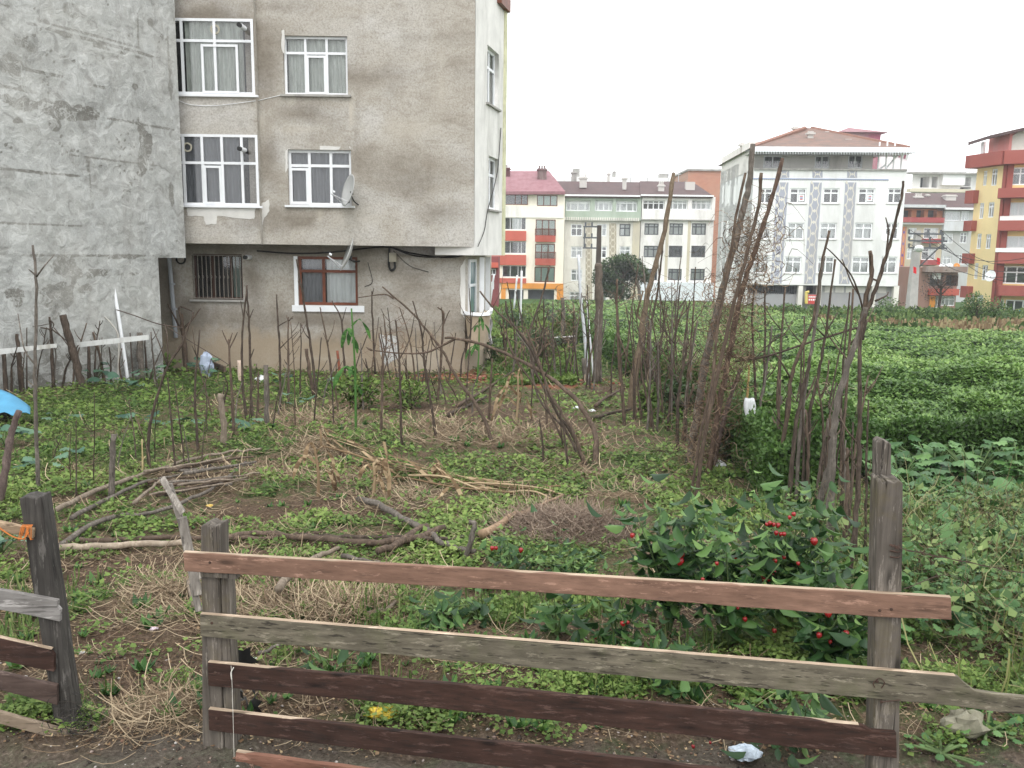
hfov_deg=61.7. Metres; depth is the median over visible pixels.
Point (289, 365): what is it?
bean stick
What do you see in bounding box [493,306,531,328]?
shrub
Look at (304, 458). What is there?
dry maize stump
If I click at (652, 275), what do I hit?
tall pole
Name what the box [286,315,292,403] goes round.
bean stick
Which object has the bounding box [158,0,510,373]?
apartment house
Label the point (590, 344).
plastic pipe
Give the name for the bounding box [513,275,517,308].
plastic pipe
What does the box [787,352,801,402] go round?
paling
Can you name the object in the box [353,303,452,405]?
dry vines
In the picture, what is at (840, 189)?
white house
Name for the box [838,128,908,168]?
purple roofed building
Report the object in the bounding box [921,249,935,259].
window
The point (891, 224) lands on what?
window
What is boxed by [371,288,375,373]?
bean stick
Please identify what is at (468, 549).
branch stub
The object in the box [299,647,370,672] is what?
pepper plant
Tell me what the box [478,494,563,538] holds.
fallen branch
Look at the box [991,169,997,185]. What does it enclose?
window
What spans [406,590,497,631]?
pepper plant
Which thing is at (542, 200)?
window
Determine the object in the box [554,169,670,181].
distant building
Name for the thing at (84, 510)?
fallen branch
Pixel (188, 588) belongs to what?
fallen branch
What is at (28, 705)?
weeds
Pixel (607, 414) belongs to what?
fallen branch
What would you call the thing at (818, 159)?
window
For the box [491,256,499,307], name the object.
dark red house
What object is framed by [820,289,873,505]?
paling
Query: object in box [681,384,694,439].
bare stick
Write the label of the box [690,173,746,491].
tall pole
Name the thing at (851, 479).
paling
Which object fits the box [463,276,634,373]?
dry vines
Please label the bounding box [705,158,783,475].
tall pole
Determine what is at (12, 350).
white board
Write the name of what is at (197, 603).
broken slat
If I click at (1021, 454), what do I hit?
squash plant
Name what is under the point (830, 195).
window
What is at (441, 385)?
bean stick
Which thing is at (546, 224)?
window
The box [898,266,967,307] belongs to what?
ramshackle house
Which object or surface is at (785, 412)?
paling
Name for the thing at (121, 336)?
plastic pipe
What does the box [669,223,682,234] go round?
window
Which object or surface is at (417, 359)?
bean stick
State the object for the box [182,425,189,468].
bean stick
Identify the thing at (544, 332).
bean stick
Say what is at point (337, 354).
iron post
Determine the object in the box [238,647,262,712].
black sheet
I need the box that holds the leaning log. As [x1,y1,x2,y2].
[59,314,84,388]
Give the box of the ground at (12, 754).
[0,298,1023,767]
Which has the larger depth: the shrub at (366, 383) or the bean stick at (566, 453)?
the shrub at (366, 383)
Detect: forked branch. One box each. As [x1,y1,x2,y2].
[825,181,903,339]
[860,250,873,317]
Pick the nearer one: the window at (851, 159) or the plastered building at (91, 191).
the plastered building at (91, 191)
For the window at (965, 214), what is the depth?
117.89 m
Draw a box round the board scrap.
[237,360,240,380]
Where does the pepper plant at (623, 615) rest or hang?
on the ground at (12, 754)
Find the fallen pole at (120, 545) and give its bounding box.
[59,539,181,551]
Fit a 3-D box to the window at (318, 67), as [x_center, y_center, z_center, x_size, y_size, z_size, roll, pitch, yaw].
[-4.607,-7.460,20.211,1.661,1.372,0.343,1,9,0]
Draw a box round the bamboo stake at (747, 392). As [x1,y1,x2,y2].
[746,366,749,397]
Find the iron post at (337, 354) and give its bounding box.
[336,351,340,378]
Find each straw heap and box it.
[25,645,202,764]
[117,564,201,620]
[163,557,413,659]
[262,579,441,627]
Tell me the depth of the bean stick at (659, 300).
26.67 m
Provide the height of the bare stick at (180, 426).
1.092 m
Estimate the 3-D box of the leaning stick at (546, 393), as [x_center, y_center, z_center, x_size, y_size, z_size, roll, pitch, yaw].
[0.522,-0.274,10.902,0.402,2.434,0.857,-4,10,-30]
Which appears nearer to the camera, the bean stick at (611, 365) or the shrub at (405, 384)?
the shrub at (405, 384)
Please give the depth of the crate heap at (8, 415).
12.80 m
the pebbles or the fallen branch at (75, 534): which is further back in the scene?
the fallen branch at (75, 534)
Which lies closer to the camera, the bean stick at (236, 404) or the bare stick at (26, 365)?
the bean stick at (236, 404)
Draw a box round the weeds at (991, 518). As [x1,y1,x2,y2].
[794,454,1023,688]
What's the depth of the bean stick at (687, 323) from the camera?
19.76 m
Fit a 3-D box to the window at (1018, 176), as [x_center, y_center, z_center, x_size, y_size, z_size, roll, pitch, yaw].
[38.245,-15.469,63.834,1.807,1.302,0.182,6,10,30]
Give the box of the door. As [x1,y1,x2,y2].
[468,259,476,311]
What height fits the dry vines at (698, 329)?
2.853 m
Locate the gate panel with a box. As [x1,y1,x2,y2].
[0,491,81,734]
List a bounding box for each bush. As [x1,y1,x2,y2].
[773,303,804,311]
[834,309,860,317]
[859,307,887,315]
[870,296,905,311]
[890,307,916,320]
[932,309,968,315]
[958,291,993,320]
[968,295,1014,322]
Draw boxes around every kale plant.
[0,424,40,445]
[0,531,26,553]
[12,452,68,468]
[38,412,83,422]
[58,447,84,457]
[82,362,109,381]
[94,371,144,391]
[115,410,160,423]
[131,365,166,381]
[162,417,204,425]
[186,357,226,371]
[231,418,263,428]
[271,372,292,385]
[282,393,314,406]
[311,373,333,387]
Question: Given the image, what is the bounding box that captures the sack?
[199,352,214,376]
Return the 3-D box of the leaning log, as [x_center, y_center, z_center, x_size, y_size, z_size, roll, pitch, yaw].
[-8.618,-0.573,16.831,0.419,1.588,0.158,1,9,0]
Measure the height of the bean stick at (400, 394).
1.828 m
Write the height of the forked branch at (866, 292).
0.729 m
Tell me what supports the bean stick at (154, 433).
on the ground at (12, 754)
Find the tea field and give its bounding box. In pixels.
[544,301,1023,502]
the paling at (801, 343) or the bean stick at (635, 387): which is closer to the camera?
the paling at (801, 343)
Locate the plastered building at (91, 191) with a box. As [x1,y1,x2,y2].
[0,0,185,393]
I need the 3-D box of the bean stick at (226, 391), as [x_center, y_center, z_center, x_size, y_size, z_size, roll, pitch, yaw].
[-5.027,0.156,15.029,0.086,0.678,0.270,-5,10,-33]
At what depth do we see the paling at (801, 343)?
8.96 m
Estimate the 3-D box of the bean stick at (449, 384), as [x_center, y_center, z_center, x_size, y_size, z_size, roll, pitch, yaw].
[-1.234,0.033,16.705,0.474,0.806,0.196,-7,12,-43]
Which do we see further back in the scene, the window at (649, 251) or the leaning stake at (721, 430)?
the window at (649, 251)
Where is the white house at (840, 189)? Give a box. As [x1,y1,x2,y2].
[715,126,916,309]
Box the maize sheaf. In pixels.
[320,429,561,509]
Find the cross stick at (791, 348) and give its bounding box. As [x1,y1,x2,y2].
[734,327,856,362]
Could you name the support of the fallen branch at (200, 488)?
on the ground at (12, 754)
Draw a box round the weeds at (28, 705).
[0,343,1023,756]
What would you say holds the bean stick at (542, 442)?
on the ground at (12, 754)
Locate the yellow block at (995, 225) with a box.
[960,127,1023,310]
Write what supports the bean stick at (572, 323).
on the ground at (12, 754)
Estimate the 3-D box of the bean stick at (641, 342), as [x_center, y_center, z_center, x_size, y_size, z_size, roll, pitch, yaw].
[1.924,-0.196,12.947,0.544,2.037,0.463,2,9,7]
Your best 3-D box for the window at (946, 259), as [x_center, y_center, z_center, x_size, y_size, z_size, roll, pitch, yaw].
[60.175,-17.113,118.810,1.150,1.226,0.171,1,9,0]
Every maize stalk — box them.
[333,308,370,430]
[465,316,489,383]
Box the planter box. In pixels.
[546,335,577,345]
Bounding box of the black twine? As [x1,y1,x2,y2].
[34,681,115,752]
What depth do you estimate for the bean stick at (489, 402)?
13.55 m
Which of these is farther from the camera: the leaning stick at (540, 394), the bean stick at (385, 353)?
the bean stick at (385, 353)
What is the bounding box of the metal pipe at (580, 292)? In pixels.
[577,255,587,364]
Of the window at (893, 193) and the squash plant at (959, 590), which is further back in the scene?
the window at (893, 193)
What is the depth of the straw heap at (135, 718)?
3.96 m
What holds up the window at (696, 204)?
in the apartment block at (690, 227)
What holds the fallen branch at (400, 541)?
on the ground at (12, 754)
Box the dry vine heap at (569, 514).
[474,490,651,555]
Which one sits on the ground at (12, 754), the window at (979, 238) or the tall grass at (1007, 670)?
the tall grass at (1007, 670)
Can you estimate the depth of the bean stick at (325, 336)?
18.64 m
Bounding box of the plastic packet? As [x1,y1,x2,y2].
[728,743,762,761]
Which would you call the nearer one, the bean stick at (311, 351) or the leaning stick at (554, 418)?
the leaning stick at (554, 418)
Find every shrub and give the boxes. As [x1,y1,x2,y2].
[163,352,181,370]
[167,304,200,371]
[324,368,388,408]
[385,375,436,408]
[484,336,502,361]
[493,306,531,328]
[515,324,565,356]
[636,380,660,412]
[659,373,697,412]
[707,412,739,456]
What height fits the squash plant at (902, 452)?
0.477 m
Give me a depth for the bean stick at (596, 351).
17.75 m
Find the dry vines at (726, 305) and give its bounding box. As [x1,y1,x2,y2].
[647,184,795,481]
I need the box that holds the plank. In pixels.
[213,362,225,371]
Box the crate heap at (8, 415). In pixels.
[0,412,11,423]
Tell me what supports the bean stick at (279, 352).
on the ground at (12, 754)
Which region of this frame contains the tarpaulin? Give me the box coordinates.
[0,390,29,415]
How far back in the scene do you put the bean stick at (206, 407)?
12.12 m
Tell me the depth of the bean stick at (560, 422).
11.15 m
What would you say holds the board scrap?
on the ground at (12, 754)
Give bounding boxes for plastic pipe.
[115,289,129,379]
[491,274,494,299]
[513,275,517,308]
[519,271,522,320]
[586,301,592,374]
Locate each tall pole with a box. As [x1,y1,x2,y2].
[615,279,633,428]
[627,172,674,408]
[647,250,662,379]
[685,144,754,462]
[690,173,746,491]
[695,173,762,500]
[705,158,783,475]
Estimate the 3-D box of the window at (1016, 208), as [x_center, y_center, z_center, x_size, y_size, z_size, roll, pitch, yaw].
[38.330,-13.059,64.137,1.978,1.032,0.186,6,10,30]
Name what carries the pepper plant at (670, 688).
on the ground at (12, 754)
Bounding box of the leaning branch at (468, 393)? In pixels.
[358,286,493,440]
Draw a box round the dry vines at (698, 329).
[642,275,763,403]
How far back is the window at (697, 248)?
105.83 m
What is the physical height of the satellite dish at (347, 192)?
0.740 m
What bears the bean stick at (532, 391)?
on the ground at (12, 754)
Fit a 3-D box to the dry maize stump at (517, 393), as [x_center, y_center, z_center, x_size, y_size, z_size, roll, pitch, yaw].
[0.022,0.199,13.555,0.717,0.920,0.206,-3,10,-23]
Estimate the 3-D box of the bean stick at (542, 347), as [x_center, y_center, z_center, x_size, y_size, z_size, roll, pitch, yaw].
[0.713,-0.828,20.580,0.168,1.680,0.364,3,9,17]
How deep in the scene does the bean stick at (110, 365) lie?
17.55 m
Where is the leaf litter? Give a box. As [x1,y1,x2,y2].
[0,383,1022,764]
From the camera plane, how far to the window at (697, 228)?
105.44 m
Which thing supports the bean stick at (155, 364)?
on the ground at (12, 754)
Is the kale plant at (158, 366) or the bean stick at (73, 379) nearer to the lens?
the bean stick at (73, 379)
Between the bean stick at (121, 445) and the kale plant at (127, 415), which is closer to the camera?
the bean stick at (121, 445)
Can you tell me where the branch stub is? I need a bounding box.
[463,520,476,564]
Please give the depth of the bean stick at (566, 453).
10.00 m
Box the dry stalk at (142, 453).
[141,439,145,469]
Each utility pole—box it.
[583,222,601,298]
[905,229,1023,309]
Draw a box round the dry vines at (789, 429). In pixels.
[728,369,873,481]
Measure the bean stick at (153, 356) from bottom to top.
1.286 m
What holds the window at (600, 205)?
in the apartment block at (613, 209)
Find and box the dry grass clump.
[728,339,773,374]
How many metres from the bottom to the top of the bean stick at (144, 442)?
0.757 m
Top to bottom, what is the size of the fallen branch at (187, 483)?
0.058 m
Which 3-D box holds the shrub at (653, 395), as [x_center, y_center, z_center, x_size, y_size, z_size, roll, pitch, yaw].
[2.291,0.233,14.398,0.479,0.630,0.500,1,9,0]
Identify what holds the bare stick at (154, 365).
on the ground at (12, 754)
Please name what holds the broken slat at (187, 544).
on the ground at (12, 754)
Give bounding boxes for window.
[175,18,258,97]
[180,134,262,207]
[189,254,246,301]
[280,36,350,96]
[285,150,354,207]
[292,256,364,311]
[486,48,501,111]
[487,157,501,212]
[502,265,525,276]
[505,218,525,229]
[505,241,525,253]
[506,195,527,204]
[534,267,554,281]
[535,244,554,258]
[536,219,555,235]
[537,195,557,205]
[566,200,589,210]
[570,292,578,298]
[571,224,581,235]
[571,246,582,257]
[571,269,581,280]
[595,200,612,210]
[597,224,606,235]
[601,246,606,257]
[616,200,637,211]
[619,224,630,235]
[620,246,630,255]
[643,200,663,209]
[644,223,658,234]
[644,246,657,256]
[668,269,681,279]
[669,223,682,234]
[669,246,681,256]
[670,200,686,209]
[690,269,704,279]
[691,246,704,256]
[692,200,710,209]
[692,223,705,234]
[751,257,768,273]
[756,188,772,203]
[756,223,770,239]
[763,156,781,167]
[783,257,801,273]
[786,223,804,239]
[788,188,806,203]
[814,156,829,167]
[816,257,834,273]
[818,223,836,239]
[821,188,838,203]
[848,156,862,167]
[851,257,868,273]
[853,223,872,239]
[857,188,874,203]
[881,257,896,273]
[885,223,898,239]
[886,188,900,203]
[907,248,911,258]
[909,228,916,238]
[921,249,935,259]
[923,228,937,238]
[941,296,954,305]
[943,256,950,264]
[944,211,959,220]
[944,234,952,242]
[960,232,966,242]
[961,211,968,220]
[974,263,978,278]
[977,234,981,248]
[979,203,983,218]
[980,142,985,153]
[982,265,987,279]
[983,171,986,185]
[986,234,990,248]
[988,202,994,217]
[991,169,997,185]
[1003,266,1023,283]
[1005,299,1023,309]
[1006,236,1023,247]
[1009,202,1023,215]
[1012,167,1023,184]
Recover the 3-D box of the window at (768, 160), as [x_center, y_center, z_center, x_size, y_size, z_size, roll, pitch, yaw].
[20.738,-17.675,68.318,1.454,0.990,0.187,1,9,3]
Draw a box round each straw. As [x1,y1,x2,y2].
[0,356,1023,760]
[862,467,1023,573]
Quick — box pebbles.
[0,586,1018,767]
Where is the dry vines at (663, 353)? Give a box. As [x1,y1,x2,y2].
[591,243,730,399]
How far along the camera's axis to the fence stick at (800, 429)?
8.27 m
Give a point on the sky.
(598, 88)
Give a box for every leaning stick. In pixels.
[479,278,535,362]
[505,301,582,463]
[505,326,563,442]
[526,326,586,465]
[528,265,578,453]
[529,330,561,425]
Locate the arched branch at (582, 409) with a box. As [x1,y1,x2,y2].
[366,336,598,463]
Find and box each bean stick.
[10,347,17,392]
[20,352,24,391]
[36,327,50,383]
[53,341,57,380]
[53,433,63,461]
[62,345,78,386]
[64,428,70,483]
[71,323,86,385]
[82,392,94,479]
[90,321,102,383]
[95,337,104,384]
[107,347,114,381]
[116,416,130,470]
[119,348,124,387]
[121,392,136,461]
[135,416,151,467]
[148,344,163,384]
[150,329,158,385]
[154,400,157,461]
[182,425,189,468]
[192,326,212,417]
[199,405,207,466]
[202,384,207,431]
[222,330,237,436]
[224,375,227,404]
[234,383,241,424]
[240,285,247,418]
[245,289,253,420]
[248,363,259,421]
[253,373,259,422]
[257,371,259,414]
[272,390,279,424]
[276,294,297,409]
[277,364,289,413]
[282,342,294,396]
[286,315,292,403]
[290,321,305,427]
[296,259,317,398]
[299,323,301,396]
[313,337,326,423]
[320,307,334,382]
[322,359,338,406]
[323,350,333,423]
[330,360,342,411]
[332,301,346,385]
[349,332,366,409]
[357,343,363,409]
[362,358,370,400]
[370,317,378,382]
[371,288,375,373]
[376,322,391,436]
[380,314,386,373]
[380,327,390,379]
[381,308,397,392]
[389,313,414,445]
[399,307,416,385]
[404,358,412,408]
[412,301,436,435]
[415,328,420,401]
[422,339,430,382]
[427,322,442,401]
[427,369,437,403]
[434,322,441,394]
[436,369,446,403]
[437,307,449,399]
[442,366,457,399]
[448,333,455,381]
[459,303,483,408]
[460,288,470,376]
[471,366,484,415]
[487,358,493,421]
[499,306,509,366]
[499,320,504,350]
[505,307,507,350]
[507,282,515,352]
[512,320,517,374]
[515,291,525,359]
[516,333,534,384]
[518,310,522,367]
[530,306,542,355]
[530,363,535,405]
[536,307,549,372]
[537,315,544,375]
[539,419,543,462]
[543,301,549,370]
[544,383,547,428]
[551,333,561,376]
[552,301,555,371]
[558,390,562,446]
[560,410,568,468]
[564,346,566,372]
[565,302,576,354]
[565,338,570,369]
[569,337,576,371]
[570,333,578,383]
[573,293,581,373]
[575,285,597,388]
[582,303,587,361]
[585,292,602,386]
[585,358,588,389]
[590,309,605,390]
[600,320,605,381]
[606,283,627,379]
[610,333,616,393]
[624,264,638,376]
[624,303,657,434]
[625,254,658,380]
[626,306,634,420]
[632,306,639,392]
[634,353,638,419]
[635,296,667,422]
[636,384,642,420]
[637,340,658,410]
[638,335,651,427]
[640,294,652,382]
[642,320,664,431]
[644,364,656,392]
[645,320,649,382]
[651,295,669,381]
[653,307,668,409]
[653,358,659,412]
[656,285,693,430]
[656,338,659,431]
[658,265,661,333]
[659,282,681,427]
[659,333,677,422]
[660,311,677,378]
[662,286,677,372]
[666,345,669,404]
[674,256,681,322]
[674,300,703,423]
[675,300,689,431]
[676,380,690,440]
[680,327,698,441]
[686,301,688,345]
[689,321,698,411]
[691,267,695,347]
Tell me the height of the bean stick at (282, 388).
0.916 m
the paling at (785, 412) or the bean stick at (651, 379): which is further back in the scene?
the bean stick at (651, 379)
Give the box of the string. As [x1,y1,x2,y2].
[230,667,233,743]
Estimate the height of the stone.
0.133 m
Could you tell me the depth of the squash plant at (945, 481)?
8.02 m
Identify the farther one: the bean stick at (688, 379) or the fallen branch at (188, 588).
the bean stick at (688, 379)
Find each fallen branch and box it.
[53,448,261,513]
[59,461,246,543]
[69,464,211,519]
[78,531,320,542]
[132,479,159,504]
[143,455,231,472]
[147,471,229,483]
[149,479,247,495]
[156,477,235,496]
[164,483,232,496]
[165,456,254,472]
[168,475,238,482]
[171,472,259,480]
[173,477,231,485]
[174,464,255,471]
[177,476,247,485]
[184,461,256,474]
[186,578,194,609]
[229,524,446,546]
[258,644,283,654]
[271,546,339,592]
[300,532,464,540]
[341,553,380,561]
[356,496,475,553]
[369,600,396,617]
[375,523,429,554]
[446,395,486,416]
[456,370,515,406]
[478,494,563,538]
[590,408,630,419]
[593,387,624,407]
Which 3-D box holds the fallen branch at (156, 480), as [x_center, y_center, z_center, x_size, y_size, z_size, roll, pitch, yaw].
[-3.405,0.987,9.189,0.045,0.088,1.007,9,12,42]
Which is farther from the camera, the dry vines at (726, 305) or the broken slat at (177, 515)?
the dry vines at (726, 305)
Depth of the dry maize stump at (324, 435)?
10.97 m
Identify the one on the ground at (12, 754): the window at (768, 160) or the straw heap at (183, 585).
the straw heap at (183, 585)
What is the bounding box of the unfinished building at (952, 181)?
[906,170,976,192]
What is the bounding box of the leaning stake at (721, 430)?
[713,367,742,465]
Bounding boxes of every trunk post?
[592,263,603,383]
[826,307,867,541]
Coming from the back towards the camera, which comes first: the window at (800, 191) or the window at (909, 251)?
the window at (909, 251)
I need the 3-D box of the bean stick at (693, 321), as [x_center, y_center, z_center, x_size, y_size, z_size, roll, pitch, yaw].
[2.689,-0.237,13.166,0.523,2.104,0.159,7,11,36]
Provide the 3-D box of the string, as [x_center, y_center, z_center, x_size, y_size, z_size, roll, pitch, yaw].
[-1.206,1.448,3.719,0.018,0.482,0.006,1,9,0]
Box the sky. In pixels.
[506,0,1023,192]
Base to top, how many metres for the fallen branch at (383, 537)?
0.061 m
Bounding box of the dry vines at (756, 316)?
[676,201,803,469]
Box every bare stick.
[26,328,27,390]
[75,420,76,496]
[92,332,105,381]
[104,316,119,382]
[130,333,133,380]
[144,340,147,376]
[146,312,193,466]
[151,338,158,387]
[167,378,175,465]
[174,384,184,463]
[189,330,211,454]
[664,342,697,451]
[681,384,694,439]
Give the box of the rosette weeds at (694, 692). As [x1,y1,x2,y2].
[0,400,1023,738]
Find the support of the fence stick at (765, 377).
on the ground at (12, 754)
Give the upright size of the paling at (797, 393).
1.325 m
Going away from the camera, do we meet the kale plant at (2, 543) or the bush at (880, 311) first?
the kale plant at (2, 543)
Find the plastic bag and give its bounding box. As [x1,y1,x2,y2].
[743,398,755,414]
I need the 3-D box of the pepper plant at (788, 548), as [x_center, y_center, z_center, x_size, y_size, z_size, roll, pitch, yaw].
[1.719,0.990,5.082,0.931,1.057,0.857,1,9,0]
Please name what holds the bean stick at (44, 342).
on the ground at (12, 754)
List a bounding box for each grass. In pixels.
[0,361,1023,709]
[807,313,1023,333]
[829,504,1023,714]
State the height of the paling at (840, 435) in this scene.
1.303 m
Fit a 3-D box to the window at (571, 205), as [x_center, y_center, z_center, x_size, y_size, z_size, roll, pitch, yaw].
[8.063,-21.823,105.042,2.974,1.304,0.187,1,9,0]
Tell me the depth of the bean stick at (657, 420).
12.96 m
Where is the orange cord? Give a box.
[0,524,32,539]
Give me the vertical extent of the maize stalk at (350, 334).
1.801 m
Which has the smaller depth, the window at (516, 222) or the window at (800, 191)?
the window at (800, 191)
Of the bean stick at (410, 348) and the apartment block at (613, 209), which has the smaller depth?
the bean stick at (410, 348)
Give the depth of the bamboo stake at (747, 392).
10.46 m
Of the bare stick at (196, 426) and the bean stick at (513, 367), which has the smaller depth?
the bare stick at (196, 426)
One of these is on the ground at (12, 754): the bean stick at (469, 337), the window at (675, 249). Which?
the bean stick at (469, 337)
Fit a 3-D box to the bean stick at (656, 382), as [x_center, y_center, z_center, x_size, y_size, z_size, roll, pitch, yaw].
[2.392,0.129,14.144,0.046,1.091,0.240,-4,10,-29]
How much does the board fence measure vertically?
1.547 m
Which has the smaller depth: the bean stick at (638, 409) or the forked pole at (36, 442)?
the forked pole at (36, 442)
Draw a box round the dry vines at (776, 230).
[694,202,812,409]
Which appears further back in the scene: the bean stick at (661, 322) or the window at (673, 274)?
the window at (673, 274)
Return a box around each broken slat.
[160,476,184,514]
[169,483,200,579]
[177,516,201,596]
[189,583,201,611]
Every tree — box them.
[591,253,650,300]
[920,270,959,307]
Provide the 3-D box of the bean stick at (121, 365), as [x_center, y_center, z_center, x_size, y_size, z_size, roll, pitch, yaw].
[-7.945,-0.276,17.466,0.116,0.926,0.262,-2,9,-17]
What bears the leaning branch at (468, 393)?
on the ground at (12, 754)
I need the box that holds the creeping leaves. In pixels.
[893,450,1023,640]
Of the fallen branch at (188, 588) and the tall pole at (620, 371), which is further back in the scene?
the tall pole at (620, 371)
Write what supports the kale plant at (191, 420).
on the ground at (12, 754)
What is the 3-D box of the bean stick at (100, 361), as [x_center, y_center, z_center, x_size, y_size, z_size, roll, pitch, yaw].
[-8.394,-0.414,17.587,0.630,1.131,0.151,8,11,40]
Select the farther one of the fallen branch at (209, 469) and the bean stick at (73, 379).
the bean stick at (73, 379)
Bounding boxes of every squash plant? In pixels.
[861,439,906,470]
[862,452,951,484]
[867,467,969,509]
[890,434,979,478]
[902,572,1000,619]
[903,474,1023,514]
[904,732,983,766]
[909,515,991,542]
[918,440,1023,481]
[940,524,1023,562]
[941,477,1023,512]
[951,582,1022,628]
[957,437,1023,484]
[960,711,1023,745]
[1011,448,1023,463]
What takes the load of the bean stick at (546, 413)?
on the ground at (12, 754)
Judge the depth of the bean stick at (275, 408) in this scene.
12.43 m
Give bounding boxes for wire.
[116,309,182,327]
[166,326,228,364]
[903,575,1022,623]
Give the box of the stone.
[940,708,989,738]
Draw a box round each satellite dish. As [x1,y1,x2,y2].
[327,238,359,269]
[331,174,358,205]
[882,234,889,240]
[984,270,995,282]
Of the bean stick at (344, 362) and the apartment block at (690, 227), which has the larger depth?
the apartment block at (690, 227)
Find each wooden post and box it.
[0,410,21,504]
[1,354,8,391]
[15,334,24,393]
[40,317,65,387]
[87,346,91,383]
[108,434,116,500]
[136,332,144,380]
[217,393,226,447]
[263,365,269,423]
[305,349,314,397]
[560,297,565,335]
[582,358,588,384]
[636,282,640,299]
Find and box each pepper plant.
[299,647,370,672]
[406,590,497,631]
[441,588,496,629]
[477,520,554,570]
[490,503,620,574]
[516,593,614,642]
[568,574,667,644]
[586,473,740,636]
[618,617,695,700]
[654,511,794,646]
[684,510,751,568]
[691,660,842,767]
[719,461,867,630]
[748,526,868,664]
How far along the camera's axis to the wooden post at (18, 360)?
16.31 m
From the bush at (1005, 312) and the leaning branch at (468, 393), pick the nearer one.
the leaning branch at (468, 393)
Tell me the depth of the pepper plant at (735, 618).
4.83 m
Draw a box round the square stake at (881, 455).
[872,436,890,475]
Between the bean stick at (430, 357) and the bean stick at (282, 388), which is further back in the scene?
the bean stick at (430, 357)
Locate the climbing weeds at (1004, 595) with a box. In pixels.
[779,476,1023,687]
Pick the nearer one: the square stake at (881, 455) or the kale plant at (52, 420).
the square stake at (881, 455)
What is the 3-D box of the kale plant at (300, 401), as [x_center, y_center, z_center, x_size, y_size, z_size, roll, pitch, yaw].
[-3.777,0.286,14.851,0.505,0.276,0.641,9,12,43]
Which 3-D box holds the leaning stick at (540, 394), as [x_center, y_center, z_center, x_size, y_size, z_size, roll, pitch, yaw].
[0.330,0.080,11.262,0.865,1.613,0.340,8,11,40]
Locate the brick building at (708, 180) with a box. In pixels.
[674,169,720,297]
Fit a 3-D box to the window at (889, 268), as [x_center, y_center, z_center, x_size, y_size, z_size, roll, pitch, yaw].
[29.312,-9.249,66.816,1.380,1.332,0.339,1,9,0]
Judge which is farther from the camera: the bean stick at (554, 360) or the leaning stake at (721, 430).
the bean stick at (554, 360)
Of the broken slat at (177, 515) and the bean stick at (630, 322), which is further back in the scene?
the bean stick at (630, 322)
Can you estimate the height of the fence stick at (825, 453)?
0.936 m
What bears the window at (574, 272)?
in the apartment block at (613, 209)
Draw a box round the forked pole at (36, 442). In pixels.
[18,245,54,488]
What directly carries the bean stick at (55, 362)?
on the ground at (12, 754)
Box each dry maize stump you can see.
[292,442,340,496]
[319,426,330,446]
[331,470,336,492]
[358,461,387,495]
[375,458,397,485]
[431,461,445,483]
[491,368,531,423]
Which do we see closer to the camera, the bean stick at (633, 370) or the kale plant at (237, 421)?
the kale plant at (237, 421)
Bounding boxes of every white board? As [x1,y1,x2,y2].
[0,344,56,353]
[77,335,148,346]
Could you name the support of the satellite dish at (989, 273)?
attached to the yellow block at (995, 225)
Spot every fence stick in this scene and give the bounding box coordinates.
[750,281,756,404]
[759,326,783,406]
[770,230,830,494]
[784,355,811,509]
[794,256,825,499]
[804,259,837,499]
[814,462,827,522]
[822,435,826,521]
[840,448,851,553]
[849,313,866,568]
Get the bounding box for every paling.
[762,289,777,395]
[763,294,791,393]
[772,379,781,440]
[773,397,786,425]
[776,288,785,405]
[782,305,823,382]
[782,382,799,403]
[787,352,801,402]
[799,383,805,500]
[805,410,817,500]
[806,376,815,399]
[811,379,830,484]
[814,418,827,509]
[819,375,832,405]
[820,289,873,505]
[823,318,846,432]
[825,415,840,502]
[826,382,837,452]
[828,402,844,507]
[834,401,845,481]
[840,292,850,407]
[840,416,857,564]
[844,440,845,492]
[847,422,863,539]
[851,366,882,506]
[852,399,868,568]
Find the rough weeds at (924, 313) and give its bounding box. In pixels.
[747,303,1023,331]
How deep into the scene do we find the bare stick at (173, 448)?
9.51 m
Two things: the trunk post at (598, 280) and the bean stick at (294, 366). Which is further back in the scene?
the trunk post at (598, 280)
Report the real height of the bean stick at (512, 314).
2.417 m
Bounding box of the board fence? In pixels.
[183,473,1023,767]
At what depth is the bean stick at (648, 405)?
13.11 m
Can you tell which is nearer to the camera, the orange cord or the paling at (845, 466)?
the orange cord
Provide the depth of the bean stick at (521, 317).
23.95 m
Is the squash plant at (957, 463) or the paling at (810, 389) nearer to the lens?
the squash plant at (957, 463)
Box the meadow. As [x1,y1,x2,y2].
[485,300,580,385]
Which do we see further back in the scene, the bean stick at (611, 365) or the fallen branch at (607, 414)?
the bean stick at (611, 365)
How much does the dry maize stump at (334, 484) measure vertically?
0.275 m
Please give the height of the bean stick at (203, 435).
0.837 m
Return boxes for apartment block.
[491,165,564,299]
[557,172,641,299]
[630,167,715,300]
[899,193,945,266]
[936,193,973,301]
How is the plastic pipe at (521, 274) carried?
on the ground at (12, 754)
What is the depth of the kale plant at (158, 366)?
18.34 m
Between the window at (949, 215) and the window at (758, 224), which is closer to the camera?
the window at (758, 224)
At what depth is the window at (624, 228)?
105.47 m
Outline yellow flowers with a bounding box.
[363,705,399,718]
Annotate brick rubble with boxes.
[378,371,620,388]
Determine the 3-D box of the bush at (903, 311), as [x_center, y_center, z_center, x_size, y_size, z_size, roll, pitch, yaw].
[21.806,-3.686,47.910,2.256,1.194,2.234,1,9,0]

